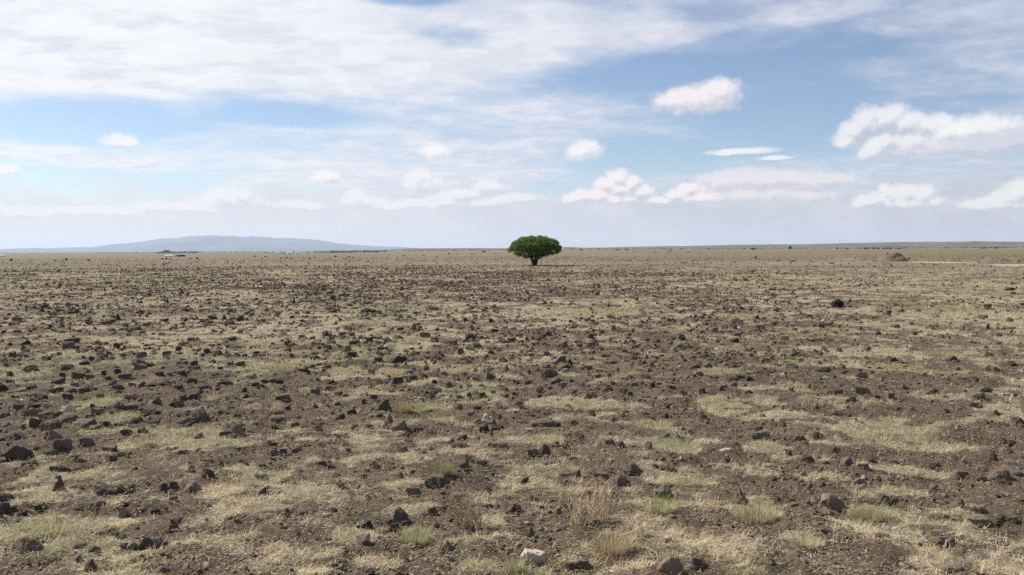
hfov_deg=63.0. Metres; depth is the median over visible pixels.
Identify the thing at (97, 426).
rock
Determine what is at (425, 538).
grass tuft
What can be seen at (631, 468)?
rock
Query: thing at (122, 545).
rock
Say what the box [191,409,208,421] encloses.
rock
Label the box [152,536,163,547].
rock
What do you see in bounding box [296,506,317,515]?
rock
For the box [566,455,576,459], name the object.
rock
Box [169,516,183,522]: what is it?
rock
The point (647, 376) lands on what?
rock
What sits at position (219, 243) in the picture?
mountains
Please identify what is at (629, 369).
grass tuft
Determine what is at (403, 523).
rock
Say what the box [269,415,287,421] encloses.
rock
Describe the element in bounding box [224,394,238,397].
rock
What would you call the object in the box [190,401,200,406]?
rock
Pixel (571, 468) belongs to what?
grass tuft
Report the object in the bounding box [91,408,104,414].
rock
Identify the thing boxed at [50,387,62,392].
rock
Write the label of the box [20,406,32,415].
rock
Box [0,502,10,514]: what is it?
rock
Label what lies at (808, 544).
grass tuft
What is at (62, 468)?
rock
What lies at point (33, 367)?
rock
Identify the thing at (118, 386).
rock
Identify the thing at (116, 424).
rock
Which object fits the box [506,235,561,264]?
acacia tree
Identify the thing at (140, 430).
rock
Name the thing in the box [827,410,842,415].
rock
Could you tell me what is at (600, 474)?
rock
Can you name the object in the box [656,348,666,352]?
rock
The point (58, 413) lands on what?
rock
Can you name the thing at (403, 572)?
rock
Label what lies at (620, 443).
rock
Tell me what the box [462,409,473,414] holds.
rock
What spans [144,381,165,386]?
rock
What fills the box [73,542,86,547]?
rock
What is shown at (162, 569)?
rock
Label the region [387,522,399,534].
rock
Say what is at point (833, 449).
rock
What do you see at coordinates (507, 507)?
rock
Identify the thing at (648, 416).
rock
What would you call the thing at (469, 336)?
rock
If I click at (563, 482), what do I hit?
rock
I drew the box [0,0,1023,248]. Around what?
sky
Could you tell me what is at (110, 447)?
rock
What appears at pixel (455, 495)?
rock
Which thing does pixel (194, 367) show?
rock
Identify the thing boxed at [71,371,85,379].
rock
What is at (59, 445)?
rock
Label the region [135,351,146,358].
rock
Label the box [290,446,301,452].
rock
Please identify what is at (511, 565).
grass tuft
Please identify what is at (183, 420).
rock
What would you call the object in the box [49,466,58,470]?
rock
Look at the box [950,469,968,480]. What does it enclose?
rock
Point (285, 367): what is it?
grass tuft
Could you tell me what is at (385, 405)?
rock
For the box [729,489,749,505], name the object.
rock
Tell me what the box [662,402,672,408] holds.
rock
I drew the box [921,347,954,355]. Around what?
grass tuft
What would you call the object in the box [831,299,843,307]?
rock
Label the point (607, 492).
dry weed
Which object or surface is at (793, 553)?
rock
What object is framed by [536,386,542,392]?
rock
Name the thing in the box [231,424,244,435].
rock
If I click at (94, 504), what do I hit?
rock
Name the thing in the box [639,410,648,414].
rock
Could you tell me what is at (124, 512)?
rock
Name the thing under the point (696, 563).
rock
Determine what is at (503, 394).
rock
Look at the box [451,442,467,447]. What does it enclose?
rock
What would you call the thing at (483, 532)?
rock
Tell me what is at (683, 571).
rock
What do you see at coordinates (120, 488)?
rock
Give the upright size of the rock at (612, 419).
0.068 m
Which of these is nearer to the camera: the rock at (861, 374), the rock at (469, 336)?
the rock at (861, 374)
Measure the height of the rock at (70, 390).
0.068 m
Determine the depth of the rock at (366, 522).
4.93 m
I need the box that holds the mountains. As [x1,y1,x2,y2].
[0,235,409,251]
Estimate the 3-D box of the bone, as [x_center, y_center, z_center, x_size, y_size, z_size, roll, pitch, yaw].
[-0.231,1.220,7.789,0.110,0.087,0.050,0,3,0]
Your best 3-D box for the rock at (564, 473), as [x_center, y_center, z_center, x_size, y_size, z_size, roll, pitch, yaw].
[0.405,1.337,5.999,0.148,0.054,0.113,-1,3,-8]
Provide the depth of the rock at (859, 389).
8.99 m
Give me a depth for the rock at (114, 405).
8.24 m
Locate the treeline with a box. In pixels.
[11,246,1023,253]
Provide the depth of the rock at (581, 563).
4.27 m
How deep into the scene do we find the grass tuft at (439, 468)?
5.93 m
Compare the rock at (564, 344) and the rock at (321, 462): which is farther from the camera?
the rock at (564, 344)
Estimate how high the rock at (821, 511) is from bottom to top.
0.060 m
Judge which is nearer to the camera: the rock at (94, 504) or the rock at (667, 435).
the rock at (94, 504)
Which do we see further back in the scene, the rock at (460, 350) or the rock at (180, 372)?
the rock at (460, 350)
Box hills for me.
[372,241,1023,250]
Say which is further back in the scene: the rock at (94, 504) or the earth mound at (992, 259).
the earth mound at (992, 259)
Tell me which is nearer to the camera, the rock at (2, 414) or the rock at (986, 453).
the rock at (986, 453)
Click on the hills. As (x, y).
(976, 244)
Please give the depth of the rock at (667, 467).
6.05 m
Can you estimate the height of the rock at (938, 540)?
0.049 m
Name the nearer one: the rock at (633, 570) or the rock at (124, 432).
the rock at (633, 570)
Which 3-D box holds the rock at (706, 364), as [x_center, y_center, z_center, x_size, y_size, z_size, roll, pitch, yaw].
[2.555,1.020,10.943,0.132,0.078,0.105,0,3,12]
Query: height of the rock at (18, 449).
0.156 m
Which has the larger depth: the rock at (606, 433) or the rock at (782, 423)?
the rock at (782, 423)
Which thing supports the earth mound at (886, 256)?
on the ground at (886, 550)
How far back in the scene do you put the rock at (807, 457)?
6.27 m
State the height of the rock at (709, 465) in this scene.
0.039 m
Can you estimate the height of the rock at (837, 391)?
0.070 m
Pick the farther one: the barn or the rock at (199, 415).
the barn
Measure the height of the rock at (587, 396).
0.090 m
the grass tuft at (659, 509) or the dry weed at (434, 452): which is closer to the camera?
the grass tuft at (659, 509)
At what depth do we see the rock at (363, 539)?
4.64 m
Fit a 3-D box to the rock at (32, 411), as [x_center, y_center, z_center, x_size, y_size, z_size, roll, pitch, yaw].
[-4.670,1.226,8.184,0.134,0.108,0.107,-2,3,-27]
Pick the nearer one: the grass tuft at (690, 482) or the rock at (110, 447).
the grass tuft at (690, 482)
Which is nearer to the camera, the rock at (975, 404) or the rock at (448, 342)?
the rock at (975, 404)
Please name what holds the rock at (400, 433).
on the ground at (886, 550)
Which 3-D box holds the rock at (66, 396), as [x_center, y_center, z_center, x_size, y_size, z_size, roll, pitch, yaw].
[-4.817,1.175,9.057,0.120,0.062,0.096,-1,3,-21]
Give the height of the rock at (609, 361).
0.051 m
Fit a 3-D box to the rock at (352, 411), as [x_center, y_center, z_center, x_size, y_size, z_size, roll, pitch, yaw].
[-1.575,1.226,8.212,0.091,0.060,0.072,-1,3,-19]
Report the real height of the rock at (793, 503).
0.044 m
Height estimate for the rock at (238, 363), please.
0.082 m
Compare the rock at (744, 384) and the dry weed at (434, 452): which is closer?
the dry weed at (434, 452)
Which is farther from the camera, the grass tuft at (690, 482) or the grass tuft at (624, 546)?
the grass tuft at (690, 482)
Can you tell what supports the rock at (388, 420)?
on the ground at (886, 550)
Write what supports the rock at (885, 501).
on the ground at (886, 550)
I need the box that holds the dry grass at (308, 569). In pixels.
[0,267,1023,574]
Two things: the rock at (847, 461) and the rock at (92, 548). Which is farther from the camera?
the rock at (847, 461)
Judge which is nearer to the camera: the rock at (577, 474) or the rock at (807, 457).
the rock at (577, 474)
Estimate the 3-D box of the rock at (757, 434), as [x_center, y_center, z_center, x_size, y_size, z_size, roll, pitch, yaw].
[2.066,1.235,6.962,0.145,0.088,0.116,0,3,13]
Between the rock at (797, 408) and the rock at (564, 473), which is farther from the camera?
the rock at (797, 408)
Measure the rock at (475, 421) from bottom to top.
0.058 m
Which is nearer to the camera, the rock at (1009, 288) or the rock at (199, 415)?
the rock at (199, 415)
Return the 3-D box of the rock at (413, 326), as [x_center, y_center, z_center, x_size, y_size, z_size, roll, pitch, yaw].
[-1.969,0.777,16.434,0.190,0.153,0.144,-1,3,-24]
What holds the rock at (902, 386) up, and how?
on the ground at (886, 550)
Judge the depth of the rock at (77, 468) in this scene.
6.16 m
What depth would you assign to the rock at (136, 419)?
7.76 m
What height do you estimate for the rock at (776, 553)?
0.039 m
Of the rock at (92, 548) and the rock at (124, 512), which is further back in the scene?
the rock at (124, 512)
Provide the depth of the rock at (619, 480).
5.70 m
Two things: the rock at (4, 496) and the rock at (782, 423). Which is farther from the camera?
the rock at (782, 423)
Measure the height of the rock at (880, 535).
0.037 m
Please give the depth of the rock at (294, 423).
7.64 m
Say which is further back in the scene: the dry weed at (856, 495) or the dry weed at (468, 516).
the dry weed at (856, 495)
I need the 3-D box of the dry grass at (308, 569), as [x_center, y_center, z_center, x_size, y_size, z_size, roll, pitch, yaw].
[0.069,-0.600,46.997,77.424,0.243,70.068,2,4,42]
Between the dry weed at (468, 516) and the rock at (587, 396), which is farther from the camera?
the rock at (587, 396)
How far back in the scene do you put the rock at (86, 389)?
9.37 m
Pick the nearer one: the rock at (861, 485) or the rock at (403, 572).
the rock at (403, 572)
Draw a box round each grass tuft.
[23,520,70,538]
[268,359,295,371]
[383,366,408,376]
[390,399,416,413]
[400,525,439,547]
[415,403,433,411]
[426,458,457,476]
[489,553,532,574]
[554,461,577,470]
[583,529,647,561]
[626,363,642,370]
[646,500,677,515]
[677,476,706,486]
[728,500,783,527]
[787,535,823,552]
[844,500,897,525]
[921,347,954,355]
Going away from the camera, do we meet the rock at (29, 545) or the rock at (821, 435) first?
the rock at (29, 545)
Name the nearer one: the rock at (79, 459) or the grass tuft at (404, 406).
the rock at (79, 459)
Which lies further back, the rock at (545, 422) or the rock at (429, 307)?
the rock at (429, 307)
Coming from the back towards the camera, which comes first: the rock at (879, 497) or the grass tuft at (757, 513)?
the rock at (879, 497)
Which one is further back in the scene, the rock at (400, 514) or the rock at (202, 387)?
the rock at (202, 387)
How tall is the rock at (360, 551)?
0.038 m
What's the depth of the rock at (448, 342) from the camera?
14.02 m
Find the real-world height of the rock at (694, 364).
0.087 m
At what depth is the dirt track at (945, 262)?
87.89 m
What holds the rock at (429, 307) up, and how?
on the ground at (886, 550)
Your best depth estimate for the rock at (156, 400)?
8.54 m
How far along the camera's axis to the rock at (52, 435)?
7.03 m
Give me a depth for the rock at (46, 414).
7.93 m
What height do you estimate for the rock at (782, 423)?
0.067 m
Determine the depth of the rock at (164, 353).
12.66 m
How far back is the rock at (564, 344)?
13.76 m
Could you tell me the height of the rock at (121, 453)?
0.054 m
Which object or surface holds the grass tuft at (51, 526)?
on the ground at (886, 550)
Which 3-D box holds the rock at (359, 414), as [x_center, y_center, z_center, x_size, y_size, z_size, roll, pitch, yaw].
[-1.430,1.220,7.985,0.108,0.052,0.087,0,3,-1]
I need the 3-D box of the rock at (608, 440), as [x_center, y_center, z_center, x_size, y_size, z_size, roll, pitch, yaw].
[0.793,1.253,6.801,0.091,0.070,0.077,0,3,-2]
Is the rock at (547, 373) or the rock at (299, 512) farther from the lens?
the rock at (547, 373)
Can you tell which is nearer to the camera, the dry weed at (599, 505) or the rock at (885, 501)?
the dry weed at (599, 505)
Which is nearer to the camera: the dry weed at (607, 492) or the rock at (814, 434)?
the dry weed at (607, 492)
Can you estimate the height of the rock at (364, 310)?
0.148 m
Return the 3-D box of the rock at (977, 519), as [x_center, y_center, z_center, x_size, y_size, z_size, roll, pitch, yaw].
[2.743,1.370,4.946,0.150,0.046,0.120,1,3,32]
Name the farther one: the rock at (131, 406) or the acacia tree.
the acacia tree
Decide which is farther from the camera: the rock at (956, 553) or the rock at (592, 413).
the rock at (592, 413)
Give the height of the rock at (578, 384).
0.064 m
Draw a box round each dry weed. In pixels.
[428,444,439,456]
[447,487,487,529]
[551,473,580,508]
[563,475,620,525]
[599,482,612,497]
[627,519,645,539]
[851,481,870,502]
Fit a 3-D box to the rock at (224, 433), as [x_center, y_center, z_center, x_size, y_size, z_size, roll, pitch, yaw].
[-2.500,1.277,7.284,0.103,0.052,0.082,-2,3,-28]
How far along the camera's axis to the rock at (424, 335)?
15.17 m
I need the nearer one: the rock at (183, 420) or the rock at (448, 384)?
the rock at (183, 420)
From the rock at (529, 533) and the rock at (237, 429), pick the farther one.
the rock at (237, 429)
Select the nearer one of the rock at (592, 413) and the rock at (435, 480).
the rock at (435, 480)
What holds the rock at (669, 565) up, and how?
on the ground at (886, 550)
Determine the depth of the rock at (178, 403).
8.56 m
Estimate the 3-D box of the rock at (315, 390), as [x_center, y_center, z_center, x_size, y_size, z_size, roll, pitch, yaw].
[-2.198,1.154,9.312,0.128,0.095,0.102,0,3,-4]
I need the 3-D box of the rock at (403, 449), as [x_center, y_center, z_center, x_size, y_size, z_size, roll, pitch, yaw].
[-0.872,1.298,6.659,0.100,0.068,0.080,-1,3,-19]
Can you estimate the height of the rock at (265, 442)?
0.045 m
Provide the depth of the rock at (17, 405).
8.56 m
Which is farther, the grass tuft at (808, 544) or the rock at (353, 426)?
the rock at (353, 426)
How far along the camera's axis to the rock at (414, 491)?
5.58 m
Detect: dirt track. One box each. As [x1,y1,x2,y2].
[922,262,967,262]
[994,264,1023,265]
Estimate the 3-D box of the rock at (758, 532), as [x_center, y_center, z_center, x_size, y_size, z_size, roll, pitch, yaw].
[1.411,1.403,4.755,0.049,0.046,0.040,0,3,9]
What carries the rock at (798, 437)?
on the ground at (886, 550)
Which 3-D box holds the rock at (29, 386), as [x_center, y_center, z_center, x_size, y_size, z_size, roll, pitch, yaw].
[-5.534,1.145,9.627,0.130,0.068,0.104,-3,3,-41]
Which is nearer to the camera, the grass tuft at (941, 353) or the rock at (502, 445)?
the rock at (502, 445)
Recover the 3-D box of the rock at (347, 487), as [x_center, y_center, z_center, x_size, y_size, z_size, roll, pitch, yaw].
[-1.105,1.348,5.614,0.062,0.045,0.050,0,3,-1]
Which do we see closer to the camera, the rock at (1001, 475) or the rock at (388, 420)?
the rock at (1001, 475)
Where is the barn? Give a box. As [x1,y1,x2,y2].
[176,253,185,256]
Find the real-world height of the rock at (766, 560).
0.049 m
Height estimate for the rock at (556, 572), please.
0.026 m
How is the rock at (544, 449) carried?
on the ground at (886, 550)
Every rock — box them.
[0,411,9,417]
[0,493,12,500]
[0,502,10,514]
[1,439,33,460]
[7,389,25,392]
[11,423,25,429]
[12,402,23,408]
[14,432,26,438]
[20,340,30,344]
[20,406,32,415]
[20,537,43,555]
[21,364,38,370]
[25,384,36,389]
[27,407,41,417]
[29,418,45,428]
[38,411,54,419]
[38,419,61,431]
[44,449,58,454]
[46,430,63,441]
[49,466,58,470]
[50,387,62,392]
[51,377,65,383]
[52,477,64,491]
[53,438,72,451]
[54,411,63,416]
[58,413,79,422]
[58,465,70,470]
[60,364,73,370]
[60,405,75,412]
[61,393,72,398]
[64,337,79,342]
[64,387,76,392]
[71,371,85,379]
[71,466,82,472]
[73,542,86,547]
[77,457,87,462]
[78,388,89,391]
[78,438,93,445]
[80,418,96,428]
[83,558,97,573]
[87,386,97,390]
[87,545,100,552]
[88,500,106,509]
[89,424,102,429]
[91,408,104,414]
[93,355,104,360]
[95,483,117,496]
[101,444,117,452]
[107,401,123,409]
[108,453,116,460]
[112,384,124,389]
[113,422,126,426]
[116,451,131,456]
[116,484,127,493]
[118,542,128,548]
[119,506,135,518]
[120,429,132,435]
[121,403,138,409]
[124,395,135,400]
[126,542,137,549]
[130,416,142,423]
[133,363,146,370]
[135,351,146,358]
[136,427,144,432]
[137,537,154,550]
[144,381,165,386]
[147,396,161,404]
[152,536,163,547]
[155,565,169,572]
[158,483,167,490]
[162,351,171,355]
[168,400,183,407]
[169,481,177,489]
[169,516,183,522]
[173,370,184,375]
[174,384,183,389]
[177,417,190,423]
[177,449,189,454]
[178,394,186,401]
[183,481,200,492]
[187,392,199,400]
[188,365,200,369]
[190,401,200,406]
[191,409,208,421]
[194,433,204,438]
[198,384,211,389]
[201,468,214,477]
[207,315,216,319]
[219,380,232,384]
[219,431,230,435]
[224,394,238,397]
[227,434,236,438]
[229,345,242,348]
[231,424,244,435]
[233,361,244,365]
[254,473,267,479]
[256,487,265,494]
[257,561,268,566]
[262,439,271,444]
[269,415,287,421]
[279,393,289,399]
[290,421,298,427]
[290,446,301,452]
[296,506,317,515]
[299,368,310,372]
[310,386,319,394]
[315,460,326,466]
[323,513,333,519]
[330,507,337,513]
[343,485,351,491]
[344,352,356,356]
[347,409,355,414]
[350,424,358,429]
[354,549,363,554]
[356,533,370,545]
[357,412,365,416]
[357,519,372,528]
[360,308,369,312]
[374,357,383,361]
[378,399,391,411]
[383,414,392,426]
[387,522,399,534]
[390,419,405,432]
[392,507,407,521]
[393,335,402,338]
[396,430,406,436]
[396,446,407,452]
[397,570,407,574]
[401,520,411,526]
[404,486,420,496]
[408,323,416,329]
[409,350,419,355]
[419,332,430,337]
[419,373,427,378]
[424,472,447,488]
[426,305,438,310]
[433,387,441,393]
[441,541,453,554]
[444,339,457,344]
[445,381,452,387]
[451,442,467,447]
[452,492,464,499]
[453,403,462,409]
[456,348,463,353]
[459,461,469,468]
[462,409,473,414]
[465,333,474,339]
[471,341,481,347]
[471,419,480,423]
[475,459,486,466]
[477,530,493,535]
[491,424,498,430]
[492,441,506,448]
[498,355,507,362]
[499,393,509,396]
[500,501,513,515]
[512,503,521,512]
[520,548,545,566]
[524,525,533,539]
[526,428,535,431]
[528,449,539,456]
[530,418,555,426]
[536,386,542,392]
[539,368,558,377]
[539,444,550,455]
[540,459,560,465]
[550,378,561,383]
[552,569,559,574]
[558,341,567,347]
[559,469,576,476]
[560,480,568,485]
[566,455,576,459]
[567,388,576,393]
[567,556,588,571]
[573,382,584,386]
[574,470,580,477]
[584,393,591,398]
[586,410,596,416]
[593,471,608,477]
[600,431,611,435]
[602,360,617,363]
[604,437,614,444]
[607,416,616,421]
[611,474,629,486]
[615,440,624,446]
[623,462,642,474]
[628,568,639,573]
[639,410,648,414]
[640,374,649,378]
[643,441,651,450]
[644,415,655,420]
[655,484,672,498]
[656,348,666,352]
[657,554,682,574]
[658,464,674,471]
[660,432,669,438]
[660,537,671,542]
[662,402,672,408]
[680,569,685,574]
[687,362,699,367]
[689,556,705,569]
[702,362,711,367]
[707,462,716,467]
[720,448,732,451]
[727,374,738,380]
[729,380,736,386]
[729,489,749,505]
[738,381,746,386]
[749,426,762,429]
[751,431,767,439]
[756,530,764,537]
[757,556,774,564]
[762,463,774,468]
[773,549,784,556]
[778,419,785,426]
[786,549,800,556]
[788,348,797,355]
[789,501,797,506]
[793,406,804,410]
[793,434,804,441]
[800,454,813,461]
[808,430,820,440]
[812,403,818,409]
[817,493,844,511]
[817,507,835,515]
[818,433,824,440]
[825,389,833,393]
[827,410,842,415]
[829,446,836,452]
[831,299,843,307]
[834,389,842,393]
[840,456,853,465]
[851,384,869,394]
[854,484,866,489]
[855,372,867,378]
[858,454,873,461]
[871,532,889,538]
[874,492,889,503]
[882,498,890,507]
[889,496,898,504]
[891,363,907,366]
[900,383,906,389]
[922,388,934,394]
[927,536,944,546]
[935,562,964,572]
[949,498,965,507]
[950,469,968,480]
[951,550,962,555]
[962,513,989,524]
[963,390,985,399]
[968,402,982,407]
[968,503,987,513]
[970,551,988,559]
[974,385,992,392]
[975,474,982,481]
[979,447,996,460]
[985,410,997,414]
[986,469,1011,482]
[996,464,1022,475]
[997,506,1017,523]
[1005,287,1014,290]
[1009,417,1023,424]
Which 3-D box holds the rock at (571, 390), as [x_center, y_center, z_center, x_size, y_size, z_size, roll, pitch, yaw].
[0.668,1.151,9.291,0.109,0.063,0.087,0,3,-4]
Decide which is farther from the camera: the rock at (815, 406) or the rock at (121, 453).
the rock at (815, 406)
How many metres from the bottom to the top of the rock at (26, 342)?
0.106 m
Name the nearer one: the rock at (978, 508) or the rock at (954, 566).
the rock at (954, 566)
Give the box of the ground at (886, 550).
[0,248,1023,574]
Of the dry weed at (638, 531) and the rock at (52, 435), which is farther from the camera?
the rock at (52, 435)
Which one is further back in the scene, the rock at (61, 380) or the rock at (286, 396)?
the rock at (61, 380)
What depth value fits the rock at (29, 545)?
4.36 m
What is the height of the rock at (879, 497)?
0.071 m
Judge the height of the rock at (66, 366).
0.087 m
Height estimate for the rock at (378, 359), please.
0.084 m
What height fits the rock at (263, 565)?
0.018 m
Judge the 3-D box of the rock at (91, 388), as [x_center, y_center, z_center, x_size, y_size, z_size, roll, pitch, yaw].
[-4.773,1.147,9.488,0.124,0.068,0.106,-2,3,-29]
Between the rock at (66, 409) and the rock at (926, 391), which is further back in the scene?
the rock at (926, 391)
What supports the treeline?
on the ground at (886, 550)
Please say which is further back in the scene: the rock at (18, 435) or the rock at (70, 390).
the rock at (70, 390)
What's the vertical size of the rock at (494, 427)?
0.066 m
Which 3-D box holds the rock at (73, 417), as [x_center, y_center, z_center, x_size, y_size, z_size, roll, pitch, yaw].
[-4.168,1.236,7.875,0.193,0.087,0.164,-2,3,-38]
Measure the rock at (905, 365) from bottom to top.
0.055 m
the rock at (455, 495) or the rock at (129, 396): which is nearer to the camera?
the rock at (455, 495)
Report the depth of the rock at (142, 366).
11.32 m
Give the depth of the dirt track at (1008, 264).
76.27 m
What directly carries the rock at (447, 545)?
on the ground at (886, 550)
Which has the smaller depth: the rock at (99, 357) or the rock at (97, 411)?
the rock at (97, 411)
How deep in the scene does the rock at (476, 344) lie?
13.68 m
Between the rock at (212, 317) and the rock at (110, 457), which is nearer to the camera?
the rock at (110, 457)
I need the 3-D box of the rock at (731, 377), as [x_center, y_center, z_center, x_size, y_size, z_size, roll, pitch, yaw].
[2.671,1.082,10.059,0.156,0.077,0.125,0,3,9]
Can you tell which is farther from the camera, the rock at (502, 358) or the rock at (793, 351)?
the rock at (793, 351)
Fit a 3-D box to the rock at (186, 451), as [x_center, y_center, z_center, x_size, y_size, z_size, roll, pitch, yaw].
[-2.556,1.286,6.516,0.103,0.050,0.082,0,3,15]
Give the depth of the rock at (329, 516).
5.04 m
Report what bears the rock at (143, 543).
on the ground at (886, 550)
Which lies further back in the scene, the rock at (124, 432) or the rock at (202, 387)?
the rock at (202, 387)
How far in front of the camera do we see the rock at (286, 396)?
8.88 m
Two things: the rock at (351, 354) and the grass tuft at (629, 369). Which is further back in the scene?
the rock at (351, 354)
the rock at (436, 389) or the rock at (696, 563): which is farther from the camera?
the rock at (436, 389)
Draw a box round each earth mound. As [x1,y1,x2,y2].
[875,252,908,260]
[975,257,1012,261]
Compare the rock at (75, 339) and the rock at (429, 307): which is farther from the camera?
the rock at (429, 307)
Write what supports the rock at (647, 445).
on the ground at (886, 550)
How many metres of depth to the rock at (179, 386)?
9.40 m
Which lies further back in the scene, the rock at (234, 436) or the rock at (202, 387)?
the rock at (202, 387)
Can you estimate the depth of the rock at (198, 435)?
7.07 m
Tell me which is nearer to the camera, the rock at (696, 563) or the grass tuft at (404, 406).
the rock at (696, 563)
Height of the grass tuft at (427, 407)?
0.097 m
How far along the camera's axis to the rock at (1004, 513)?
4.93 m
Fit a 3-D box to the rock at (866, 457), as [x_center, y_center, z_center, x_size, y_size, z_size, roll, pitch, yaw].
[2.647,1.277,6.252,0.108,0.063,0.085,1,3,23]
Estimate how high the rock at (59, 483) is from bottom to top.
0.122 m
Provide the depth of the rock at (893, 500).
5.28 m
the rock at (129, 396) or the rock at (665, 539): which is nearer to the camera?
the rock at (665, 539)
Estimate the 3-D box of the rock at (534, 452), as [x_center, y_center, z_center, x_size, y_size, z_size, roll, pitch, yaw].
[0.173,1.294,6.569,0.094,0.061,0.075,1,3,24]
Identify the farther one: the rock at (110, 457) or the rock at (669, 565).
the rock at (110, 457)
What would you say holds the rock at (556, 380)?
on the ground at (886, 550)
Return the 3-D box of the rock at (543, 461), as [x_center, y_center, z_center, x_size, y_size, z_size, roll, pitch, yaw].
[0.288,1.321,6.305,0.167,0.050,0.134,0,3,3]
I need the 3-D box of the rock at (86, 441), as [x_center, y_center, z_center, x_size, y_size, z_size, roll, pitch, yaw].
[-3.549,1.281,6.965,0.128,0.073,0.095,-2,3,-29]
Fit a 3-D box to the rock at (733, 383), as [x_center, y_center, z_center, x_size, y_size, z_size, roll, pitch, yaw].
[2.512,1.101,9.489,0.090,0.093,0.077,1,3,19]
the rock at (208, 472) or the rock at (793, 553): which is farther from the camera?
the rock at (208, 472)
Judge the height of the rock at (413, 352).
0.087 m
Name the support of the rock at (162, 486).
on the ground at (886, 550)
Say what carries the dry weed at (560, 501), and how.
on the ground at (886, 550)
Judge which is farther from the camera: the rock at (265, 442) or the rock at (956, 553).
the rock at (265, 442)
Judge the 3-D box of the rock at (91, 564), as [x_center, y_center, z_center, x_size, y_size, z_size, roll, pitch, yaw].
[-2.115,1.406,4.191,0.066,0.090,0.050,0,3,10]
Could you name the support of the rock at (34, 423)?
on the ground at (886, 550)
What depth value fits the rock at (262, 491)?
5.46 m
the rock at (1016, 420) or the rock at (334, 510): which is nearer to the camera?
the rock at (334, 510)
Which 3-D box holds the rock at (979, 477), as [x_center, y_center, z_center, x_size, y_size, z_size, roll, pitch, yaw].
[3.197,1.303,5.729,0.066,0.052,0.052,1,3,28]
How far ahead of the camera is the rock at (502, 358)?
11.90 m
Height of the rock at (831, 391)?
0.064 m
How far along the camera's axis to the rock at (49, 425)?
7.52 m
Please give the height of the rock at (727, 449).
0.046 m
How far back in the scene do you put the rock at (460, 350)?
12.85 m
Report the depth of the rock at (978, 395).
8.68 m
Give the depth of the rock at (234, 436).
7.14 m
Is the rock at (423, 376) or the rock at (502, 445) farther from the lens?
the rock at (423, 376)
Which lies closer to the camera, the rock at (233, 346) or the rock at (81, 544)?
the rock at (81, 544)
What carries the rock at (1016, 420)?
on the ground at (886, 550)
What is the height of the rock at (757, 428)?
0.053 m
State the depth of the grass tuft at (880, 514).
5.03 m
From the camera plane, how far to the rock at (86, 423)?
7.66 m
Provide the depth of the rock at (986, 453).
6.22 m
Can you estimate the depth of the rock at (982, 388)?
9.05 m
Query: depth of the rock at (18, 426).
7.61 m
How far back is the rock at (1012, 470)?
5.82 m
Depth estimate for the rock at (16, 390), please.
9.34 m
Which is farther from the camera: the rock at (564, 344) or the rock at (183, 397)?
the rock at (564, 344)
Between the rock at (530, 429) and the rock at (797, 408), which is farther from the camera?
the rock at (797, 408)
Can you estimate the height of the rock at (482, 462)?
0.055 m
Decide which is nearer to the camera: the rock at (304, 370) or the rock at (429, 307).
the rock at (304, 370)
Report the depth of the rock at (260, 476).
5.90 m
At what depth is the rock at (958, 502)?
5.14 m
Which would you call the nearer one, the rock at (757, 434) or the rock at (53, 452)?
the rock at (53, 452)
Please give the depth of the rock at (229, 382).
9.85 m
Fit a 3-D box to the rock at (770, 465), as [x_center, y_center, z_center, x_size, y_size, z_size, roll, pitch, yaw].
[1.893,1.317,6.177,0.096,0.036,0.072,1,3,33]
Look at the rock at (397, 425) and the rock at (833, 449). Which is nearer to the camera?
the rock at (833, 449)
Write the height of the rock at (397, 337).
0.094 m
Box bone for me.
[481,414,492,422]
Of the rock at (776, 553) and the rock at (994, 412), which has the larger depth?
the rock at (994, 412)
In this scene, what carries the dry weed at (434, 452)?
on the ground at (886, 550)
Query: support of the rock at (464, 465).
on the ground at (886, 550)
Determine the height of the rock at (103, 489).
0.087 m
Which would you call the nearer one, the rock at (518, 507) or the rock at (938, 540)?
the rock at (938, 540)
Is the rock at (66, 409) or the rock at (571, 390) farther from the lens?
the rock at (571, 390)
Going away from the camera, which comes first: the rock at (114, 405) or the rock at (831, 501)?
the rock at (831, 501)
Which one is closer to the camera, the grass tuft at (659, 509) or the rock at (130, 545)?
the rock at (130, 545)
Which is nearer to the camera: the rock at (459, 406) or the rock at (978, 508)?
the rock at (978, 508)
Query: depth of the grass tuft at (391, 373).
10.60 m
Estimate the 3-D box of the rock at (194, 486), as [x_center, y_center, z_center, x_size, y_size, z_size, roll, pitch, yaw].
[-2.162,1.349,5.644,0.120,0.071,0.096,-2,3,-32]
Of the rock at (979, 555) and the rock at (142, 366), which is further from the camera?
the rock at (142, 366)
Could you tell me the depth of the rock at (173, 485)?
5.64 m
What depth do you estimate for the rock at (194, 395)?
8.87 m
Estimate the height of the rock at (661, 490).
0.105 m
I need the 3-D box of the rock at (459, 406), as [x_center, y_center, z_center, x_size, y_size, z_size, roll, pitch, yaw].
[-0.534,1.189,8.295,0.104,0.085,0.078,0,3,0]
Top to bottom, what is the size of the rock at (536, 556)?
0.084 m

